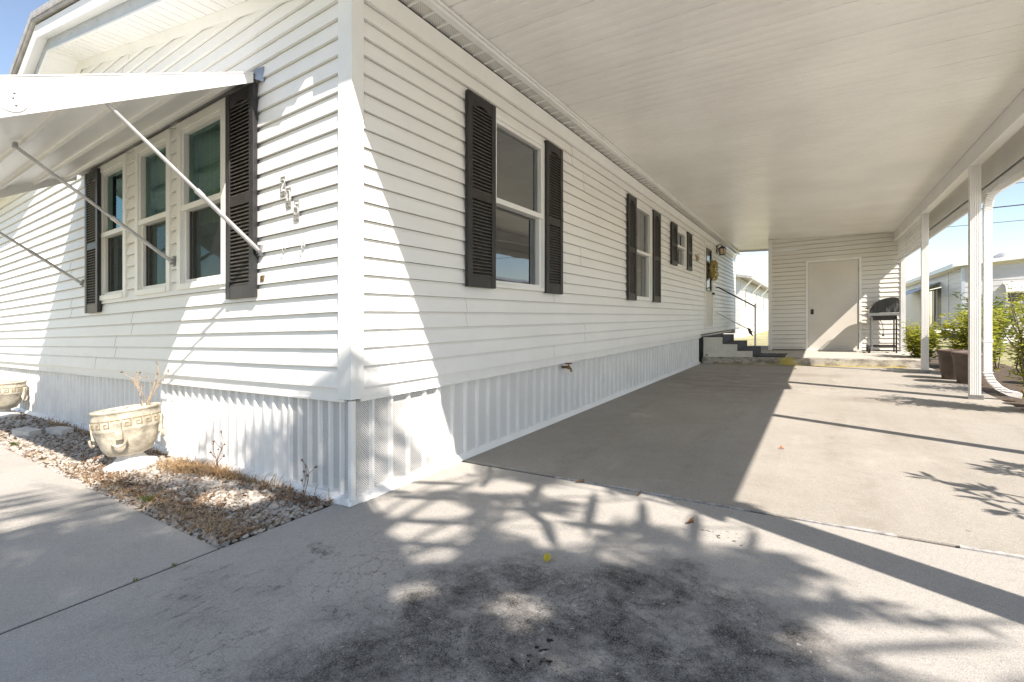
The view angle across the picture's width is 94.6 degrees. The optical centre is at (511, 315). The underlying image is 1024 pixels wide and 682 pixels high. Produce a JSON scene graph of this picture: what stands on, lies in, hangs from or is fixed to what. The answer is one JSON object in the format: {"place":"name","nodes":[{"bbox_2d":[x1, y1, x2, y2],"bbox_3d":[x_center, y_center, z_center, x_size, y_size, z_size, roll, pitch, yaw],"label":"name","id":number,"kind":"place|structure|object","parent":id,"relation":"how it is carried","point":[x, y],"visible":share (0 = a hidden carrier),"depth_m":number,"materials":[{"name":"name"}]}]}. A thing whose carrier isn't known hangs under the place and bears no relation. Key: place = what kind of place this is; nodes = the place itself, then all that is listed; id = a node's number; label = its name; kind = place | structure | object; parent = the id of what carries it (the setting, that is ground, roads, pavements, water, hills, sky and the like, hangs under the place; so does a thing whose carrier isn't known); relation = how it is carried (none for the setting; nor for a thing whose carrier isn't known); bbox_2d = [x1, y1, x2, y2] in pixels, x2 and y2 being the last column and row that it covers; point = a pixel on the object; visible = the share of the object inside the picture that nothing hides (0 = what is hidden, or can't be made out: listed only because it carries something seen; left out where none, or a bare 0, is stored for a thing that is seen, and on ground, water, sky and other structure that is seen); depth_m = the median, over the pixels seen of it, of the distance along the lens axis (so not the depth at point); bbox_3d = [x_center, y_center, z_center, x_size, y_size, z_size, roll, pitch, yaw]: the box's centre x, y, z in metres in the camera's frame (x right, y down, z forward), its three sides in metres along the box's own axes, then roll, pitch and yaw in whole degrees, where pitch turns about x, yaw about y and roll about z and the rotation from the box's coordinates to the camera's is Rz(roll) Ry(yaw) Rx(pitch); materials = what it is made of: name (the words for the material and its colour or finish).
{"place":"outdoors","nodes":[
{"label":"outdoors","id":0,"kind":"place"},
{"bbox_2d":[0,446,217,633],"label":"path","id":1,"kind":"structure","parent":0,"point":[65,542],"depth_m":2.16,"materials":[{"name":"concrete"}]},
{"bbox_2d":[0,548,219,634],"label":"path joint","id":2,"kind":"object","parent":1,"relation":"on","point":[102,594],"visible":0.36,"depth_m":1.74,"materials":[{"name":"grey concrete"}]},
{"bbox_2d":[0,409,333,548],"bbox_3d":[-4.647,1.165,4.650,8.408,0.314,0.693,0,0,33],"label":"gravel","id":3,"kind":"structure","parent":0,"point":[253,498],"depth_m":2.93,"materials":[{"name":"grey gravel"}]},
{"bbox_2d":[0,379,27,418],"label":"urn planter","id":4,"kind":"object","parent":3,"relation":"on","point":[12,393],"visible":1,"depth_m":5.68,"materials":[{"name":"white stone"}]},
{"bbox_2d":[12,427,41,436],"bbox_3d":[-4.744,1.145,4.617,0.350,0.086,0.130,0,0,26],"label":"edging stone","id":5,"kind":"object","parent":3,"relation":"on","point":[26,431],"visible":0.73,"depth_m":4.56,"materials":[{"name":"grey stone"}]},
{"bbox_2d":[45,426,73,435],"bbox_3d":[-4.441,1.137,4.635,0.300,0.085,0.130,0,0,24],"label":"edging stone","id":6,"kind":"object","parent":3,"relation":"on","point":[61,430],"visible":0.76,"depth_m":4.58,"materials":[{"name":"grey stone"}]},
{"bbox_2d":[88,402,165,473],"bbox_3d":[-2.784,0.889,3.424,0.422,0.498,0.417,0,0,33],"label":"urn planter","id":7,"kind":"object","parent":3,"relation":"on","point":[127,435],"visible":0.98,"depth_m":3.31,"materials":[{"name":"white stone"}]},
{"bbox_2d":[120,362,169,404],"bbox_3d":[-2.725,0.513,3.581,0.184,0.350,0.393,0,0,33],"label":"dry weed","id":8,"kind":"object","parent":7,"relation":"in","point":[148,400],"visible":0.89,"depth_m":3.56,"materials":[{"name":"beige plant"}]},
{"bbox_2d":[139,492,156,502],"bbox_3d":[-2.069,1.034,2.679,0.112,0.045,0.104,0,0,33],"label":"weed sprout","id":9,"kind":"object","parent":3,"relation":"on","point":[148,499],"visible":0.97,"depth_m":2.68,"materials":[{"name":"green plant"}]},
{"bbox_2d":[0,417,332,543],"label":"dead leaf litter","id":10,"kind":"object","parent":3,"relation":"on","point":[192,496],"visible":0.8,"depth_m":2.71,"materials":[{"name":"brown plant"}]},
{"bbox_2d":[32,416,333,506],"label":"dry grass","id":11,"kind":"structure","parent":3,"relation":"on","point":[184,467],"depth_m":3.20,"materials":[{"name":"brown plant"}]},
{"bbox_2d":[209,430,225,468],"bbox_3d":[-2.007,0.925,3.227,0.060,0.284,0.098,0,0,33],"label":"brown weed","id":12,"kind":"object","parent":3,"relation":"on","point":[217,461],"visible":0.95,"depth_m":3.22,"materials":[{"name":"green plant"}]},
{"bbox_2d":[301,459,316,496],"bbox_3d":[-1.167,0.926,2.712,0.092,0.219,0.052,0,0,-18],"label":"thin weed","id":13,"kind":"object","parent":3,"relation":"on","point":[307,475],"visible":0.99,"depth_m":2.71,"materials":[{"name":"brown plant"}]},
{"bbox_2d":[0,462,1023,681],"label":"driveway","id":14,"kind":"structure","parent":0,"point":[449,574],"depth_m":1.61,"materials":[{"name":"concrete"}]},
{"bbox_2d":[543,553,550,561],"bbox_3d":[0.141,0.971,1.900,0.031,0.020,0.041,0,0,33],"label":"fallen leaf","id":15,"kind":"object","parent":14,"relation":"on","point":[546,558],"visible":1,"depth_m":1.91,"materials":[{"name":"yellow plant"}]},
{"bbox_2d":[687,517,693,523],"bbox_3d":[0.831,0.950,2.198,0.030,0.035,0.020,0,0,33],"label":"fallen leaf","id":16,"kind":"object","parent":14,"relation":"on","point":[690,520],"visible":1,"depth_m":2.20,"materials":[{"name":"brown plant"}]},
{"bbox_2d":[0,0,1023,315],"label":"sky","id":17,"kind":"structure","parent":0,"point":[949,246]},
{"bbox_2d":[293,316,1021,490],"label":"ground","id":18,"kind":"structure","parent":0,"point":[761,338],"depth_m":13.84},
{"bbox_2d":[0,0,741,507],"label":"mobile home","id":19,"kind":"object","parent":18,"relation":"on","point":[494,240],"visible":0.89,"depth_m":3.50,"materials":[{"name":"white plastic"}]},
{"bbox_2d":[98,153,133,300],"bbox_3d":[-3.651,-0.795,4.429,0.670,1.301,0.188,0,0,33],"label":"window","id":20,"kind":"structure","parent":19,"relation":"in","point":[118,165],"depth_m":4.51,"materials":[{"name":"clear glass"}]},
{"bbox_2d":[0,66,263,286],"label":"window awning","id":21,"kind":"object","parent":19,"relation":"attached to","point":[57,129],"depth_m":2.96,"materials":[{"name":"white paint"}]},
{"bbox_2d":[134,128,175,295],"bbox_3d":[-2.921,-0.823,3.956,0.670,1.301,0.188,0,0,33],"label":"window","id":22,"kind":"structure","parent":19,"relation":"in","point":[143,220],"depth_m":4.04,"materials":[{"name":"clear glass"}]},
{"bbox_2d":[176,97,224,289],"bbox_3d":[-2.226,-0.849,3.507,0.735,1.303,0.188,0,0,33],"label":"window","id":23,"kind":"structure","parent":19,"relation":"in","point":[209,122],"depth_m":3.61,"materials":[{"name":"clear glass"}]},
{"bbox_2d":[260,275,264,281],"bbox_3d":[-1.586,-0.237,3.000,0.036,0.045,0.019,0,0,33],"label":"cable clip","id":24,"kind":"object","parent":19,"relation":"attached to","point":[262,277],"visible":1,"depth_m":2.99,"materials":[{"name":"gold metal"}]},
{"bbox_2d":[496,113,544,291],"bbox_3d":[0.044,-0.898,3.999,0.104,1.358,0.840,0,0,33],"label":"window","id":25,"kind":"structure","parent":19,"relation":"in","point":[504,125],"depth_m":4.28,"materials":[{"name":"white plastic"}]},
{"bbox_2d":[562,363,571,371],"bbox_3d":[0.548,0.509,4.679,0.112,0.090,0.071,0,0,33],"label":"hose faucet","id":26,"kind":"object","parent":19,"relation":"attached to","point":[568,367],"visible":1,"depth_m":4.66,"materials":[{"name":"gold metal"}]},
{"bbox_2d":[626,202,651,300],"bbox_3d":[1.847,-0.898,6.833,0.152,1.358,0.798,0,0,33],"label":"window","id":27,"kind":"structure","parent":19,"relation":"in","point":[647,254],"depth_m":7.09,"materials":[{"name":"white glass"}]},
{"bbox_2d":[678,228,686,268],"bbox_3d":[3.085,-1.233,8.704,0.104,0.688,0.785,0,0,33],"label":"window","id":28,"kind":"structure","parent":19,"relation":"in","point":[683,248],"depth_m":8.97,"materials":[{"name":"white plastic"}]},
{"bbox_2d":[701,241,714,327],"bbox_3d":[4.540,-0.704,10.904,0.139,1.946,0.970,0,0,33],"label":"door","id":29,"kind":"structure","parent":19,"relation":"in","point":[708,320],"depth_m":10.87,"materials":[{"name":"beige paint"}]},
{"bbox_2d":[708,260,718,280],"bbox_3d":[4.701,-1.068,11.014,0.194,0.500,0.528,0,0,33],"label":"door wreath","id":30,"kind":"object","parent":19,"relation":"attached to","point":[713,265],"depth_m":10.91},
{"bbox_2d":[716,244,725,254],"bbox_3d":[5.186,-1.648,11.684,0.233,0.283,0.182,0,0,33],"label":"wall lantern","id":31,"kind":"object","parent":19,"relation":"attached to","point":[721,250],"depth_m":11.64,"materials":[{"name":"brown metal"}]},
{"bbox_2d":[461,461,958,547],"bbox_3d":[1.195,0.980,2.338,3.900,0.133,0.040,0,0,33],"label":"joint filler","id":32,"kind":"object","parent":18,"relation":"on","point":[750,511],"visible":0.11,"depth_m":2.29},
{"bbox_2d":[555,476,1023,559],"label":"joint sealant","id":33,"kind":"object","parent":32,"relation":"on","point":[983,550],"visible":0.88,"depth_m":2.20,"materials":[{"name":"grey rubber"}]},
{"bbox_2d":[723,274,767,337],"bbox_3d":[12.369,-0.656,33.206,9.956,4.092,18.750,0,0,33],"label":"neighbour home","id":34,"kind":"object","parent":18,"relation":"on","point":[751,289],"visible":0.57,"depth_m":25.85,"materials":[{"name":"white"}]},
{"bbox_2d":[743,288,746,308],"bbox_3d":[12.102,-0.918,24.538,0.060,1.072,1.120,0,0,33],"label":"window","id":35,"kind":"structure","parent":34,"relation":"in","point":[745,290],"depth_m":24.66,"materials":[{"name":"white glass"}]},
{"bbox_2d":[751,291,753,324],"bbox_3d":[14.052,-0.468,27.564,0.050,1.952,1.000,0,0,33],"label":"door","id":36,"kind":"structure","parent":34,"relation":"in","point":[752,298],"depth_m":27.23,"materials":[{"name":"beige paint"}]},
{"bbox_2d":[754,292,756,309],"bbox_3d":[14.816,-0.918,28.737,0.060,1.072,1.120,0,0,33],"label":"window","id":37,"kind":"structure","parent":34,"relation":"in","point":[755,293],"depth_m":28.66,"materials":[{"name":"white glass"}]},
{"bbox_2d":[762,295,763,310],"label":"window","id":38,"kind":"structure","parent":34,"relation":"in","point":[762,295],"depth_m":32.70,"materials":[{"name":"white glass"}]},
{"bbox_2d":[905,253,1023,333],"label":"neighbour home","id":39,"kind":"object","parent":18,"relation":"on","point":[1006,269],"visible":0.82,"depth_m":18.61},
{"bbox_2d":[1006,291,1023,302],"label":"window","id":40,"kind":"structure","parent":39,"relation":"in","point":[1013,294],"depth_m":17.07,"materials":[{"name":"glass"}]},
{"bbox_2d":[948,292,1005,318],"bbox_3d":[13.073,0.058,13.153,1.241,1.593,1.160,0,0,-21],"label":"leafy shrub","id":41,"kind":"object","parent":18,"relation":"on","point":[996,297],"visible":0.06,"depth_m":13.28,"materials":[{"name":"green plant"}]},
{"bbox_3d":[50.246,-3.930,-3.093,0.283,9.009,2.400,0,0,33],"label":"utility pole","id":42,"kind":"object","parent":18,"relation":"on","visible":0},
{"bbox_2d":[950,220,1021,226],"bbox_3d":[35.134,-4.391,6.675,64.000,2.170,0.019,0,0,33],"label":"power line","id":43,"kind":"object","parent":42,"relation":"attached to","point":[994,222],"depth_m":17.66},
{"bbox_2d":[981,204,1023,208],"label":"power line","id":44,"kind":"object","parent":42,"relation":"attached to","point":[1007,206],"depth_m":17.49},
{"bbox_2d":[462,363,1023,555],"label":"carport slab","id":45,"kind":"structure","parent":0,"point":[932,456],"depth_m":3.44,"materials":[{"name":"concrete"}]},
{"bbox_2d":[434,0,1023,399],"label":"carport","id":46,"kind":"object","parent":45,"relation":"on","point":[747,125],"visible":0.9,"depth_m":4.17,"materials":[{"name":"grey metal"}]},
{"bbox_2d":[715,363,903,367],"bbox_3d":[5.624,0.959,9.145,3.150,0.100,0.085,0,0,33],"label":"painted line","id":47,"kind":"object","parent":45,"relation":"on","point":[842,366],"visible":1,"depth_m":8.77,"materials":[{"name":"yellow paint"}]},
{"bbox_2d":[702,346,920,367],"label":"stoop slab","id":48,"kind":"structure","parent":45,"relation":"on","point":[876,358],"depth_m":9.37,"materials":[{"name":"concrete"}]},
{"bbox_2d":[703,334,760,356],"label":"entry steps","id":49,"kind":"structure","parent":48,"relation":"on","point":[721,345],"depth_m":10.07,"materials":[{"name":"white paint"}]},
{"bbox_2d":[716,287,755,345],"bbox_3d":[5.305,0.071,11.213,0.879,1.558,0.038,0,0,33],"label":"handrail","id":50,"kind":"object","parent":49,"relation":"on","point":[754,306],"visible":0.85,"depth_m":11.00,"materials":[{"name":"brown metal"}]},
{"bbox_2d":[755,353,786,356],"bbox_3d":[5.495,0.828,9.995,0.530,0.032,0.960,0,0,33],"label":"door mat","id":51,"kind":"object","parent":48,"relation":"on","point":[771,354],"depth_m":10.01,"materials":[{"name":"black rubber"}]},
{"bbox_2d":[768,232,899,350],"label":"storage shed","id":52,"kind":"structure","parent":48,"relation":"on","point":[823,296],"depth_m":11.00,"materials":[{"name":"beige plastic"}]},
{"bbox_2d":[806,257,860,350],"bbox_3d":[7.452,-0.264,10.969,1.070,2.162,0.100,0,0,33],"label":"door","id":53,"kind":"structure","parent":52,"relation":"in","point":[833,286],"depth_m":10.97,"materials":[{"name":"beige paint"}]},
{"bbox_2d":[858,297,900,352],"bbox_3d":[7.826,0.196,10.092,0.680,1.170,0.628,0,0,33],"label":"barbecue grill","id":54,"kind":"object","parent":48,"relation":"on","point":[883,309],"visible":1,"depth_m":9.88,"materials":[{"name":"black metal"}]},
{"bbox_2d":[936,349,967,379],"bbox_3d":[6.336,0.699,6.773,0.371,0.440,0.371,0,0,33],"label":"planter pot","id":55,"kind":"object","parent":45,"relation":"on","point":[946,365],"visible":0.4,"depth_m":6.73,"materials":[{"name":"brown plastic"}]},
{"bbox_2d":[909,352,1023,409],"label":"verge ground","id":56,"kind":"structure","parent":0,"point":[1009,383],"depth_m":6.30,"materials":[{"name":"soil"}]},
{"bbox_2d":[894,318,949,365],"bbox_3d":[7.540,0.480,8.753,0.765,0.882,0.995,0,0,7],"label":"leafy shrub","id":57,"kind":"object","parent":56,"relation":"on","point":[914,339],"visible":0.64,"depth_m":8.62,"materials":[{"name":"green plant"}]},
{"bbox_2d":[951,351,984,384],"bbox_3d":[6.123,0.697,6.315,0.371,0.440,0.371,0,0,33],"label":"planter pot","id":58,"kind":"object","parent":56,"relation":"on","point":[960,361],"visible":0.41,"depth_m":6.27,"materials":[{"name":"brown plastic"}]},
{"bbox_2d":[930,306,1010,370],"bbox_3d":[7.026,0.360,7.202,0.855,1.098,0.942,0,0,-33],"label":"leafy shrub","id":59,"kind":"object","parent":56,"relation":"on","point":[961,338],"visible":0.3,"depth_m":7.13,"materials":[{"name":"green plant"}]},
{"bbox_2d":[953,298,1022,368],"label":"leafy shrub","id":60,"kind":"object","parent":56,"relation":"on","point":[999,334],"visible":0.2,"depth_m":7.76,"materials":[{"name":"green plant"}]},
{"bbox_2d":[991,281,1023,397],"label":"twiggy shrub","id":61,"kind":"object","parent":56,"relation":"on","point":[1020,354],"visible":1,"depth_m":4.47,"materials":[{"name":"green plant"}]},
{"bbox_2d":[1001,311,1023,342],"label":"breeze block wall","id":62,"kind":"structure","parent":0,"point":[1013,330],"depth_m":14.58,"materials":[{"name":"white concrete"}]}
]}

